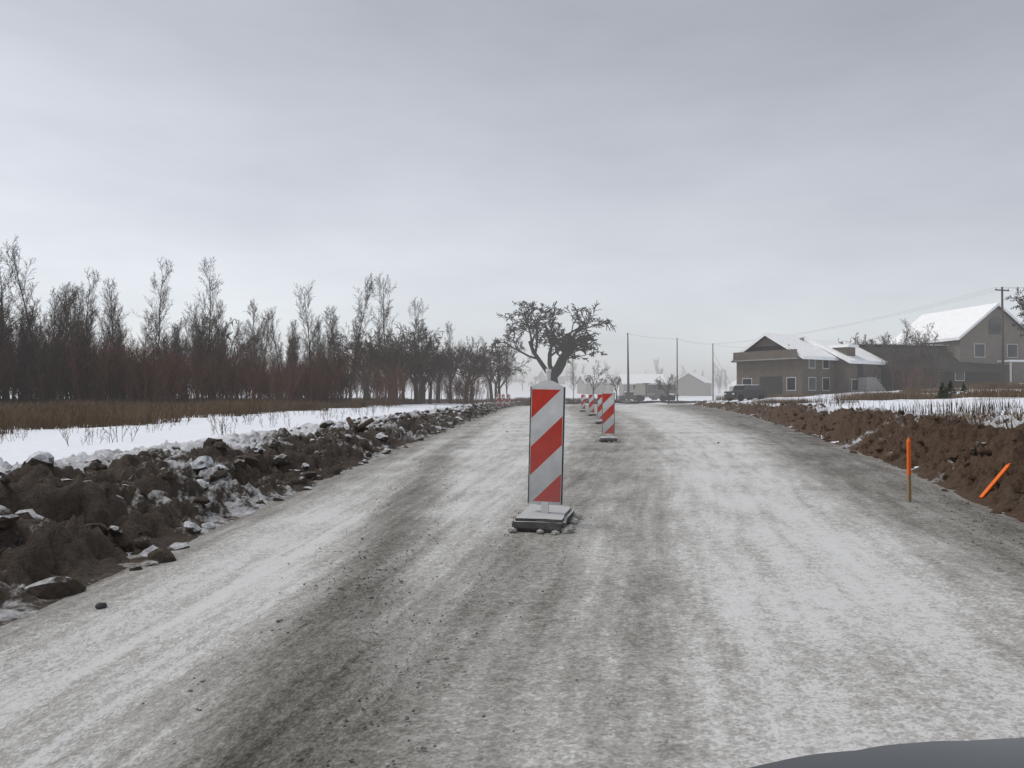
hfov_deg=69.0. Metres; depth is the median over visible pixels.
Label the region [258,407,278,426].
weed
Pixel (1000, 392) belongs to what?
hedge
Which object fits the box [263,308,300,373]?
tree
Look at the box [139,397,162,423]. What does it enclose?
weed
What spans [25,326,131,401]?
shrub
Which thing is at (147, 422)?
weed
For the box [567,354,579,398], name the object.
tree
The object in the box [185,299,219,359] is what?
tree
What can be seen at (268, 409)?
grass
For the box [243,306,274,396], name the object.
tree
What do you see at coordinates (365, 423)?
log
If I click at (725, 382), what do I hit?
tree
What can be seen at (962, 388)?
conifer
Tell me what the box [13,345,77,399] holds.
shrub
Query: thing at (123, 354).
shrub
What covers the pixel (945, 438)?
dirt berm
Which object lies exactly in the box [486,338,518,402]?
tree
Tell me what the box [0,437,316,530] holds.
dirt chunks
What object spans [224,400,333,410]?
grass
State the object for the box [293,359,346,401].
shrub
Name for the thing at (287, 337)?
tree
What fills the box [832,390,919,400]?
grass
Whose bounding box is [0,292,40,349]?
tree
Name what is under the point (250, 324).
tree
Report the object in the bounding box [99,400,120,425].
weed
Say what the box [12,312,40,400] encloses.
tree
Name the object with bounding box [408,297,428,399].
tree
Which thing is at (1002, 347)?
utility pole
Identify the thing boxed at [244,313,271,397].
tree
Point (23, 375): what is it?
tree
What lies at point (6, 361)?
shrub
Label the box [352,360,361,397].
tree
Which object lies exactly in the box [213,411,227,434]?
weed
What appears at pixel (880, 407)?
grass
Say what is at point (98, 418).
grass
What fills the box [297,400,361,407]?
grass
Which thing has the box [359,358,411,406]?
shrub
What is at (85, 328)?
tree
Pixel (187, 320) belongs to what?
tree
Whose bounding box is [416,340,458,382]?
tree
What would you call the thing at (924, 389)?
grass
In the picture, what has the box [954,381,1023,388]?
grass
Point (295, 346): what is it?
tree
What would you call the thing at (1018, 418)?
grass
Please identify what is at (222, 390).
shrub
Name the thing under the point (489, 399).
grass
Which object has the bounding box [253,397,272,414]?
weed
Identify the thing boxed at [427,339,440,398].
tree
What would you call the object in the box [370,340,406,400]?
tree
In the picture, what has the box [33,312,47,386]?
tree
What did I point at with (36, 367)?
shrub
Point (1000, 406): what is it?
grass
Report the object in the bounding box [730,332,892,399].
grey house
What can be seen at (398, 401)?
grass
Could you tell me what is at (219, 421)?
weed
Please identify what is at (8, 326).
tree
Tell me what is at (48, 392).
shrub
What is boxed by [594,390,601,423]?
beacon
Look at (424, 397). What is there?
tree
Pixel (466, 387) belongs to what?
shrub
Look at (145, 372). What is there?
shrub
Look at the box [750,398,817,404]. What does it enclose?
grass
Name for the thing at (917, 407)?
grass
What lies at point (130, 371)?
shrub
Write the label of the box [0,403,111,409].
grass
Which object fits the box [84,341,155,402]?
shrub
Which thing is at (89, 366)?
shrub
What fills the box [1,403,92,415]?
grass
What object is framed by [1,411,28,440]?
weed
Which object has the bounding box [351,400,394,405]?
grass
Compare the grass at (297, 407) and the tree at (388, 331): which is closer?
the grass at (297, 407)
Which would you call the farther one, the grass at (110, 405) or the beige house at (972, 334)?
the beige house at (972, 334)
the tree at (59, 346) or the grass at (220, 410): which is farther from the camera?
the tree at (59, 346)
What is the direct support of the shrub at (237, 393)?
on the ground at (20, 450)
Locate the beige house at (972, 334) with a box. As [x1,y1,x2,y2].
[889,303,1023,382]
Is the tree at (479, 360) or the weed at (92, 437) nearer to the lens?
the weed at (92, 437)
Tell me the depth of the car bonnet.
2.23 m
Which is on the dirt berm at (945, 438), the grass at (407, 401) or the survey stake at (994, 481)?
the survey stake at (994, 481)
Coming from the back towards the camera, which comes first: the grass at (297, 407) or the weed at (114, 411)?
the grass at (297, 407)
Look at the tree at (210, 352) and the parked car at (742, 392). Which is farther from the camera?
the parked car at (742, 392)
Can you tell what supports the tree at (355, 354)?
on the ground at (20, 450)
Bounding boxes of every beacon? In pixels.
[495,394,498,405]
[501,393,505,406]
[507,394,511,406]
[508,369,581,534]
[579,393,586,411]
[586,392,596,415]
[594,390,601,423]
[596,386,620,442]
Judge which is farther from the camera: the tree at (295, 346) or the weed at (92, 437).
the tree at (295, 346)
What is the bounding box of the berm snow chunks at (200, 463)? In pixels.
[67,404,494,577]
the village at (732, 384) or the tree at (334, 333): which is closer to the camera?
the tree at (334, 333)
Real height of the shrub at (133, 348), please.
5.972 m
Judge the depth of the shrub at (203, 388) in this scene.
58.40 m
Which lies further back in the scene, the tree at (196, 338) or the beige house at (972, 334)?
the beige house at (972, 334)
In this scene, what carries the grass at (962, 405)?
on the ground at (20, 450)
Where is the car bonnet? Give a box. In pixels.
[750,737,1023,767]
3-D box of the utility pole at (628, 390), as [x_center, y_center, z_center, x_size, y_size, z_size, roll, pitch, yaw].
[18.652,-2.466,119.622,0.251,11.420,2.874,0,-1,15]
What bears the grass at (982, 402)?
on the ground at (20, 450)
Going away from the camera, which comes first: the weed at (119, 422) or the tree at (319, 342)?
the weed at (119, 422)
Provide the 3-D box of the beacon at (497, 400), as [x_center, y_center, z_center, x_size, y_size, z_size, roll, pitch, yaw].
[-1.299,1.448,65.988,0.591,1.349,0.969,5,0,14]
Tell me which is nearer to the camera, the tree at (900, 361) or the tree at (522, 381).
the tree at (900, 361)
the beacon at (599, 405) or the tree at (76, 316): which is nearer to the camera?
the beacon at (599, 405)
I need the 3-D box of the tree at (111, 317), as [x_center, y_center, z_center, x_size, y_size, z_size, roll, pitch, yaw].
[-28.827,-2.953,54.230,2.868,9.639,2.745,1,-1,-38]
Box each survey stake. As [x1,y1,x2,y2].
[906,437,910,501]
[979,463,1009,497]
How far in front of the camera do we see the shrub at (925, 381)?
85.01 m
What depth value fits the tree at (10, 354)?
53.68 m
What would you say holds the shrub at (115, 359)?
on the ground at (20, 450)
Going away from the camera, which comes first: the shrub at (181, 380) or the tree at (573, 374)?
the shrub at (181, 380)
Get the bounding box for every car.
[617,392,636,400]
[649,394,669,399]
[724,385,765,400]
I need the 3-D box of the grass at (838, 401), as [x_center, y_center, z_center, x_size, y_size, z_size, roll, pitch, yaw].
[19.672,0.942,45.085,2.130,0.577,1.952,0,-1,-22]
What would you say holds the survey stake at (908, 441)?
on the road
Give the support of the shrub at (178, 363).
on the ground at (20, 450)
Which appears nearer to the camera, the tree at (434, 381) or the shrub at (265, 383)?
the shrub at (265, 383)
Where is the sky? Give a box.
[0,0,1023,385]
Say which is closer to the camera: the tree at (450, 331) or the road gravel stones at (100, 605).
the road gravel stones at (100, 605)
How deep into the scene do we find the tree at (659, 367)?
236.36 m
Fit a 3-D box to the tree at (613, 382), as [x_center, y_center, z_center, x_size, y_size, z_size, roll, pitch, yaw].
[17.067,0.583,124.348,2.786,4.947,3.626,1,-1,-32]
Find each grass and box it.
[0,400,101,406]
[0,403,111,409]
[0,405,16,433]
[0,405,189,427]
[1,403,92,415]
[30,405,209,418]
[40,402,200,410]
[43,398,147,406]
[91,400,220,407]
[119,401,267,416]
[151,404,283,412]
[186,398,323,410]
[188,398,288,403]
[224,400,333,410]
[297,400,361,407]
[301,399,371,407]
[350,398,399,404]
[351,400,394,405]
[362,398,422,403]
[426,400,460,402]
[476,398,512,401]
[500,399,529,401]
[514,396,529,401]
[568,397,596,400]
[715,395,736,399]
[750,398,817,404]
[769,393,815,396]
[818,398,863,406]
[819,397,857,403]
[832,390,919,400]
[838,404,908,411]
[854,391,928,394]
[856,400,919,411]
[883,390,969,399]
[893,401,944,414]
[899,386,967,392]
[904,407,1023,427]
[915,399,957,407]
[917,397,997,414]
[926,399,1022,415]
[929,404,1022,419]
[931,396,1021,413]
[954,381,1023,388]
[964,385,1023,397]
[974,403,1022,416]
[975,397,1019,408]
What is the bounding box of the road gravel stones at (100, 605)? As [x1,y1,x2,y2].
[95,421,726,608]
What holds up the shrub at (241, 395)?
on the ground at (20, 450)
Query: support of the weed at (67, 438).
on the ground at (20, 450)
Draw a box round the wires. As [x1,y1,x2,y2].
[719,287,999,343]
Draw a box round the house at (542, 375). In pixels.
[537,370,565,383]
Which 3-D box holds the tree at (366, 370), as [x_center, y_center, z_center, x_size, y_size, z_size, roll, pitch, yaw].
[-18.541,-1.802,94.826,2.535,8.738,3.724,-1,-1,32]
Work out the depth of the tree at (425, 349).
77.50 m
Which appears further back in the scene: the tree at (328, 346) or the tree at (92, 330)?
the tree at (328, 346)
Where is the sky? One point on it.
(704, 173)
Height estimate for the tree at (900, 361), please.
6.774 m
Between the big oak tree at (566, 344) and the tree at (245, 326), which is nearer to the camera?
the tree at (245, 326)
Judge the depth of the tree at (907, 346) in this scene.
88.31 m
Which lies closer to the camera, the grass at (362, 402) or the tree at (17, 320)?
the tree at (17, 320)
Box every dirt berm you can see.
[0,400,699,626]
[694,400,1023,519]
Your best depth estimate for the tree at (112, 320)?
57.37 m
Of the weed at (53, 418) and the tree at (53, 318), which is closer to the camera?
the weed at (53, 418)
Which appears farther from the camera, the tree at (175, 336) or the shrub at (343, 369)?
the shrub at (343, 369)
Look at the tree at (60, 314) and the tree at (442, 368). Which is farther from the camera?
the tree at (442, 368)
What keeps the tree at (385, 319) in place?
on the ground at (20, 450)
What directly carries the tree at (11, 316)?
on the ground at (20, 450)
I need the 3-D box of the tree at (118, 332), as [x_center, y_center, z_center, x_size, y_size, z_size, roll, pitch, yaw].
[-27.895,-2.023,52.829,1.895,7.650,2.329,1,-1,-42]
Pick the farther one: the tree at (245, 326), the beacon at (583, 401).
the tree at (245, 326)
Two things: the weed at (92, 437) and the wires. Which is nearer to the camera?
the weed at (92, 437)
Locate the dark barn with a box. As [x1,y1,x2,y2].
[854,343,1008,390]
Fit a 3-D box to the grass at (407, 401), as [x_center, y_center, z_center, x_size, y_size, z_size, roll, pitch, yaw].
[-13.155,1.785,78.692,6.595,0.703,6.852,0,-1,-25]
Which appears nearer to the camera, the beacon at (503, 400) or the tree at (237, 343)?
the beacon at (503, 400)
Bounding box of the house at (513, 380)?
[501,374,518,381]
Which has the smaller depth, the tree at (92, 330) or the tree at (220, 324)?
the tree at (92, 330)
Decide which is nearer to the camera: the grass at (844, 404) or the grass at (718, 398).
the grass at (844, 404)
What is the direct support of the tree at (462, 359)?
on the ground at (20, 450)
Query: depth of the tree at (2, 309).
50.75 m
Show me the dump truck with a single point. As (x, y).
(642, 391)
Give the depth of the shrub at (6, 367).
48.37 m
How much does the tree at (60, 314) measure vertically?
8.927 m
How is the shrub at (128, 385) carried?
on the ground at (20, 450)
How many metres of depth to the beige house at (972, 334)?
90.30 m
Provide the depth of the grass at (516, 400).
99.58 m
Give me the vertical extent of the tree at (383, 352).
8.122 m
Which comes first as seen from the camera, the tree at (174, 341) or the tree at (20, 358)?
the tree at (20, 358)
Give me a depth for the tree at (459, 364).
166.51 m
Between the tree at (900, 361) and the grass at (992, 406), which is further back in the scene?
the tree at (900, 361)
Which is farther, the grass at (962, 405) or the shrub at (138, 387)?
the shrub at (138, 387)
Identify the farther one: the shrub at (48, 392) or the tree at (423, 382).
the tree at (423, 382)
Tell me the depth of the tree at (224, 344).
59.33 m
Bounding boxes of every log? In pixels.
[346,417,353,426]
[356,418,373,430]
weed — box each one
[0,409,4,438]
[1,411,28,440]
[40,403,66,429]
[59,417,90,445]
[66,405,89,432]
[83,426,106,443]
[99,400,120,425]
[103,396,142,441]
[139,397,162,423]
[141,412,161,428]
[152,408,173,430]
[168,402,192,424]
[209,411,224,434]
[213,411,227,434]
[227,396,256,423]
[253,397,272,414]
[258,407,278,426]
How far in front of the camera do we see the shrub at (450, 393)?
82.86 m
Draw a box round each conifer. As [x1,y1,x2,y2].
[935,382,948,397]
[947,380,957,396]
[960,383,966,394]
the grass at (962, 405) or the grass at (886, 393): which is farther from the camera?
the grass at (886, 393)
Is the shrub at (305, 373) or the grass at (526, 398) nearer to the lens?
the shrub at (305, 373)
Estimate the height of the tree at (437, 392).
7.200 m
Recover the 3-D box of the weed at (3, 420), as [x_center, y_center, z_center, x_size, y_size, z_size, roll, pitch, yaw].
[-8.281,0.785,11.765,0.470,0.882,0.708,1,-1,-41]
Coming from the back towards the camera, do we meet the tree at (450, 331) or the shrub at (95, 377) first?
the tree at (450, 331)
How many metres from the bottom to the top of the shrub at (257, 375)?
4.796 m
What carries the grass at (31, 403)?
on the ground at (20, 450)
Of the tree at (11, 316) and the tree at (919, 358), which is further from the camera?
the tree at (919, 358)
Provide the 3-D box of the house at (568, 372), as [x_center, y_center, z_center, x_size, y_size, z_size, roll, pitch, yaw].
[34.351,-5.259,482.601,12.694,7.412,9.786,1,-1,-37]
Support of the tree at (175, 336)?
on the ground at (20, 450)
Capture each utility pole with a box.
[627,333,629,400]
[677,338,677,400]
[712,343,729,400]
[995,287,1008,383]
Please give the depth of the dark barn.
88.47 m
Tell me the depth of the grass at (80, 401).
42.48 m
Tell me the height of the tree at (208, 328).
11.184 m
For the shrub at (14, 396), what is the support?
on the ground at (20, 450)
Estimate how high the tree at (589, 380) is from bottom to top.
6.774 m
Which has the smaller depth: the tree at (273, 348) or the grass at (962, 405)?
the grass at (962, 405)
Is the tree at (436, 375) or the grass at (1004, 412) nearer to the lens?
the grass at (1004, 412)
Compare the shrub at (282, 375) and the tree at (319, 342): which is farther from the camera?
the tree at (319, 342)
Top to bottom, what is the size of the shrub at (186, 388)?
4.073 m
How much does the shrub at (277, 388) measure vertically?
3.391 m
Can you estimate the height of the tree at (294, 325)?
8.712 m
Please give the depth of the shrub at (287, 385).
54.68 m
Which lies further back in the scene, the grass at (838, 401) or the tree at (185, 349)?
the tree at (185, 349)
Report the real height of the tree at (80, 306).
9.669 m
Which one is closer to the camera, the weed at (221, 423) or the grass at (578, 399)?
the weed at (221, 423)
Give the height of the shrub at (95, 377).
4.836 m
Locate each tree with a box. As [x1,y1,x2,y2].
[0,251,24,401]
[0,282,17,398]
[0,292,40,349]
[0,302,16,390]
[0,310,34,401]
[0,323,16,402]
[1,237,83,402]
[7,302,45,401]
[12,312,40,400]
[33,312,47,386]
[36,286,66,384]
[38,284,84,396]
[40,292,74,350]
[46,299,60,397]
[58,281,101,361]
[61,266,112,401]
[66,285,95,349]
[72,308,102,375]
[93,308,123,355]
[94,277,135,363]
[102,292,126,348]
[105,303,132,395]
[131,315,152,364]
[132,259,186,369]
[153,338,200,400]
[157,318,188,365]
[168,323,185,399]
[171,314,197,369]
[185,258,230,402]
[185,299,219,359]
[187,322,200,386]
[189,311,220,401]
[190,311,203,398]
[198,317,265,398]
[205,324,232,399]
[211,300,232,398]
[231,330,242,379]
[235,320,251,397]
[239,300,267,397]
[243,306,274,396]
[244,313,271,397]
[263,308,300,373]
[264,327,288,369]
[284,320,298,366]
[285,321,302,399]
[288,280,327,374]
[288,335,303,394]
[313,328,326,357]
[320,273,376,401]
[320,330,335,396]
[325,306,346,397]
[329,316,391,401]
[329,328,403,399]
[336,372,350,398]
[351,325,442,404]
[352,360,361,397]
[354,334,400,398]
[357,337,375,392]
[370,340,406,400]
[371,274,399,401]
[373,340,443,404]
[379,323,411,382]
[399,352,451,403]
[401,319,444,403]
[401,330,449,403]
[401,348,432,403]
[403,319,448,403]
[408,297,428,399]
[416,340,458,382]
[420,330,457,402]
[426,335,447,393]
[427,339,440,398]
[431,345,463,402]
[437,348,500,400]
[441,321,462,385]
[445,342,473,402]
[451,337,490,402]
[451,340,496,399]
[458,340,465,395]
[464,342,509,402]
[467,340,535,402]
[479,336,491,398]
[479,366,517,398]
[486,301,616,383]
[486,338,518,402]
[496,325,516,401]
[517,373,526,390]
[564,364,568,380]
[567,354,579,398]
[582,361,609,398]
[605,373,620,398]
[654,358,664,376]
[654,375,678,403]
[713,363,723,393]
[724,370,727,390]
[838,333,883,357]
[866,334,910,390]
[875,329,920,363]
[900,318,927,343]
[905,330,936,387]
[907,322,957,387]
[1005,287,1023,336]
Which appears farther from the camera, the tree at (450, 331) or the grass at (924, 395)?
the tree at (450, 331)
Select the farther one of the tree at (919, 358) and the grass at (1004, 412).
the tree at (919, 358)
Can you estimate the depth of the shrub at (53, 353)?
52.58 m
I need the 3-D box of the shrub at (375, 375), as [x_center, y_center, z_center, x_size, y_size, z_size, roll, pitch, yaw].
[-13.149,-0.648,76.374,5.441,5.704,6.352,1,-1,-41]
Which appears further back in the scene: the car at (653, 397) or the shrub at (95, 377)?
the car at (653, 397)
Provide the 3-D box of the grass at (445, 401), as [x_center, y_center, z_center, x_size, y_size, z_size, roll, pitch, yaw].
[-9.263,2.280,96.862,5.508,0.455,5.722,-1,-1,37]
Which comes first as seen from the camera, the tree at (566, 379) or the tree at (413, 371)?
the tree at (413, 371)
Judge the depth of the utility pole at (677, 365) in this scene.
123.98 m
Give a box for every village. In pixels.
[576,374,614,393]
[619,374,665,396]
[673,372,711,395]
[728,379,736,390]
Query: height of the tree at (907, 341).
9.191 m
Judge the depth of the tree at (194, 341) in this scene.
65.13 m
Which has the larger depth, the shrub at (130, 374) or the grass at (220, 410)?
the shrub at (130, 374)
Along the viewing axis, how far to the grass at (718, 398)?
92.94 m
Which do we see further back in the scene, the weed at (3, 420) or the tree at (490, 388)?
the tree at (490, 388)
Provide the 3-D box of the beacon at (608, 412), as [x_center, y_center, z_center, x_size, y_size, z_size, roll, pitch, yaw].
[2.310,0.729,17.906,0.591,1.349,0.969,0,-1,8]
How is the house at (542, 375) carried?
on the ground at (20, 450)
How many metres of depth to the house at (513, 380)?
438.14 m
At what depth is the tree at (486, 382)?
172.12 m
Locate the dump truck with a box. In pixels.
[633,383,678,400]
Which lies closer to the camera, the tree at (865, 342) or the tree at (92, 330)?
the tree at (92, 330)
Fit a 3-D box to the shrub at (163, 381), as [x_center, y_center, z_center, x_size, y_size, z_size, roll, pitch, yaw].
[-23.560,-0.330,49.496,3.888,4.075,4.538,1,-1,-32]
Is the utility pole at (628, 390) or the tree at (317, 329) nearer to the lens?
the tree at (317, 329)
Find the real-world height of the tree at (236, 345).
7.229 m
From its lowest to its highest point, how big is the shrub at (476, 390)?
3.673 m
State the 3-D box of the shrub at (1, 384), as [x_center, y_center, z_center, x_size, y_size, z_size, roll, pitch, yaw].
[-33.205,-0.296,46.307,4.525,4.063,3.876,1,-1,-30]
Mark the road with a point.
(748, 592)
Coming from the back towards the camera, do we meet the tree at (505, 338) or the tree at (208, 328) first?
the tree at (505, 338)
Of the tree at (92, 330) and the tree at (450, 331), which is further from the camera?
the tree at (450, 331)
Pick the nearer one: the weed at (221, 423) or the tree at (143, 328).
the weed at (221, 423)
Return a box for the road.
[0,404,1023,767]
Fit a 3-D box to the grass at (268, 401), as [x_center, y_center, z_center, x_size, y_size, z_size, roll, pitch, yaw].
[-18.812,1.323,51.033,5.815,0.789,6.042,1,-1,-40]
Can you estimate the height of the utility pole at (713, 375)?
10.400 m
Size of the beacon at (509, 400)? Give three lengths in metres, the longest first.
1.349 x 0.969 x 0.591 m
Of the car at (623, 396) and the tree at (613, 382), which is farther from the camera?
the car at (623, 396)
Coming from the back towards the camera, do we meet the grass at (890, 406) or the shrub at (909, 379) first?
the shrub at (909, 379)
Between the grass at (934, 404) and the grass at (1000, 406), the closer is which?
the grass at (1000, 406)
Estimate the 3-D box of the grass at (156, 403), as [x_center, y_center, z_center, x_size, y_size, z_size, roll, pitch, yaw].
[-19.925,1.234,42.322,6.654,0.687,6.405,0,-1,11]
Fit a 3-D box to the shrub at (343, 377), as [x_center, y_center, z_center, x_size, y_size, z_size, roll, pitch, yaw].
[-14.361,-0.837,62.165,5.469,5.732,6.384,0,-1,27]
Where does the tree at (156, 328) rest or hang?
on the ground at (20, 450)
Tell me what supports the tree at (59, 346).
on the ground at (20, 450)
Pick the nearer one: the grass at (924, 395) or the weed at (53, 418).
the weed at (53, 418)
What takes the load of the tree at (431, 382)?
on the ground at (20, 450)
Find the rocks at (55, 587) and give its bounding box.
[0,402,506,598]
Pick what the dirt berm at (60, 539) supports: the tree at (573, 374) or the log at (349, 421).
the log at (349, 421)
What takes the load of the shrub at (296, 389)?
on the ground at (20, 450)
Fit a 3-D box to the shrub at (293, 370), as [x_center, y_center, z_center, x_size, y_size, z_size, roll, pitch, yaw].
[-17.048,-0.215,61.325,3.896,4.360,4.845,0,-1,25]
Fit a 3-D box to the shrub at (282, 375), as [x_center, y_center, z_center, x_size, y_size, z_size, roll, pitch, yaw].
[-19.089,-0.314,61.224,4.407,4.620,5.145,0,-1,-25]
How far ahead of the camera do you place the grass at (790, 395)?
77.44 m
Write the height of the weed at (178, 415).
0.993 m
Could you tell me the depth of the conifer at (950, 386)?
40.95 m
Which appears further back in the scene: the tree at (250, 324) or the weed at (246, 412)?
the tree at (250, 324)
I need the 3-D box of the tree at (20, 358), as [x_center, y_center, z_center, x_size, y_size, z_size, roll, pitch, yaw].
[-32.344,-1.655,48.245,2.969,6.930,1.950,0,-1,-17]
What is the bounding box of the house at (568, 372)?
[563,370,576,380]
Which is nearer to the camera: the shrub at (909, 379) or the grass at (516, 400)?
the shrub at (909, 379)
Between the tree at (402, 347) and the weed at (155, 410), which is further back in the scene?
the tree at (402, 347)
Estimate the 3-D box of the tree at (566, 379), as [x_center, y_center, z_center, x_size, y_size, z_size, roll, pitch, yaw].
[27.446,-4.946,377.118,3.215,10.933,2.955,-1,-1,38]
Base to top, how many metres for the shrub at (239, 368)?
5.676 m
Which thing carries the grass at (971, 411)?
on the ground at (20, 450)
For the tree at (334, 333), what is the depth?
138.76 m
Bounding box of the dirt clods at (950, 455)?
[693,400,1023,521]
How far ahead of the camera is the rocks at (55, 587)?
5.48 m
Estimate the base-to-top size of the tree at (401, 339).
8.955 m
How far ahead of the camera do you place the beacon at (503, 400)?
69.97 m
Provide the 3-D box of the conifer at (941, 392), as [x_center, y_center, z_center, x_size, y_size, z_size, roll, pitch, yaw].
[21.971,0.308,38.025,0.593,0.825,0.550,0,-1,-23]
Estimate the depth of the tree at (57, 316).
55.08 m
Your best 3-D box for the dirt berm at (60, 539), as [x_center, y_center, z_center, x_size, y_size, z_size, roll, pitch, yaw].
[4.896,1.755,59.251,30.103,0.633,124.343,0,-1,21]
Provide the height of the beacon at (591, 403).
1.349 m
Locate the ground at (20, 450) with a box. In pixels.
[0,377,1023,555]
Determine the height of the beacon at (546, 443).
1.349 m
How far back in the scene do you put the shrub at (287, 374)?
62.25 m
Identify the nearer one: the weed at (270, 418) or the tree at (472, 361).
the weed at (270, 418)
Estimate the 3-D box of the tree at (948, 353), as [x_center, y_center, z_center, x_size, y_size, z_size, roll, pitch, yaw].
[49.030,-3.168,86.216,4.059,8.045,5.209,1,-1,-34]
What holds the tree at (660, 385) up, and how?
on the ground at (20, 450)
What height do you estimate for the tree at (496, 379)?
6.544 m
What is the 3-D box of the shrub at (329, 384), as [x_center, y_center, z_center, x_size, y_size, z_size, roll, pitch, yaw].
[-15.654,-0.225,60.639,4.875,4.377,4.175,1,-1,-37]
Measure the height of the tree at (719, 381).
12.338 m
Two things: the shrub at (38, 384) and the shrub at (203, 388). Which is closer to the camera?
the shrub at (38, 384)
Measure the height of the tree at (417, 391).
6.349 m
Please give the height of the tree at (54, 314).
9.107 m
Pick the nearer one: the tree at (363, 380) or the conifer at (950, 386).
the conifer at (950, 386)
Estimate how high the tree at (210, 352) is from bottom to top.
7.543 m
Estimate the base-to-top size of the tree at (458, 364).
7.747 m
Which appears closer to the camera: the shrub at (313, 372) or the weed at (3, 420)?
the weed at (3, 420)
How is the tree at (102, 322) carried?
on the ground at (20, 450)
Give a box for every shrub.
[0,326,73,402]
[0,334,27,400]
[0,352,16,400]
[0,352,19,401]
[2,332,70,401]
[6,351,69,401]
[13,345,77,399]
[18,362,68,401]
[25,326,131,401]
[32,339,107,398]
[40,325,127,402]
[62,337,148,401]
[78,335,150,399]
[79,343,131,400]
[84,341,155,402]
[96,329,187,402]
[105,341,171,399]
[111,346,188,403]
[117,352,174,400]
[118,353,175,403]
[121,342,191,404]
[122,365,167,400]
[127,348,186,402]
[144,354,200,402]
[150,352,215,402]
[177,353,246,401]
[189,330,277,402]
[189,354,226,400]
[200,340,273,399]
[200,357,249,401]
[231,352,279,399]
[242,362,291,400]
[243,356,304,402]
[251,355,304,400]
[251,367,297,401]
[271,357,307,400]
[276,355,332,400]
[292,362,336,401]
[293,357,347,404]
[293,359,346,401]
[294,357,348,402]
[301,344,374,402]
[306,343,373,400]
[356,349,414,399]
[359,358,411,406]
[437,367,483,403]
[439,375,471,403]
[455,375,486,403]
[890,361,923,390]
[914,363,946,388]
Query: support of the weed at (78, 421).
on the ground at (20, 450)
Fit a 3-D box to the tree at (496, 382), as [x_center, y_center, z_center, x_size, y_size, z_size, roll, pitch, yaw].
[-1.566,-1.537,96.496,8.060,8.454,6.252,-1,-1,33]
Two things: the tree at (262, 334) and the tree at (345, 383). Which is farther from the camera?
the tree at (262, 334)
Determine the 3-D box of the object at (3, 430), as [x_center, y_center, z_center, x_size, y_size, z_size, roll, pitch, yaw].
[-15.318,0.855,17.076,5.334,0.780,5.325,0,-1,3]

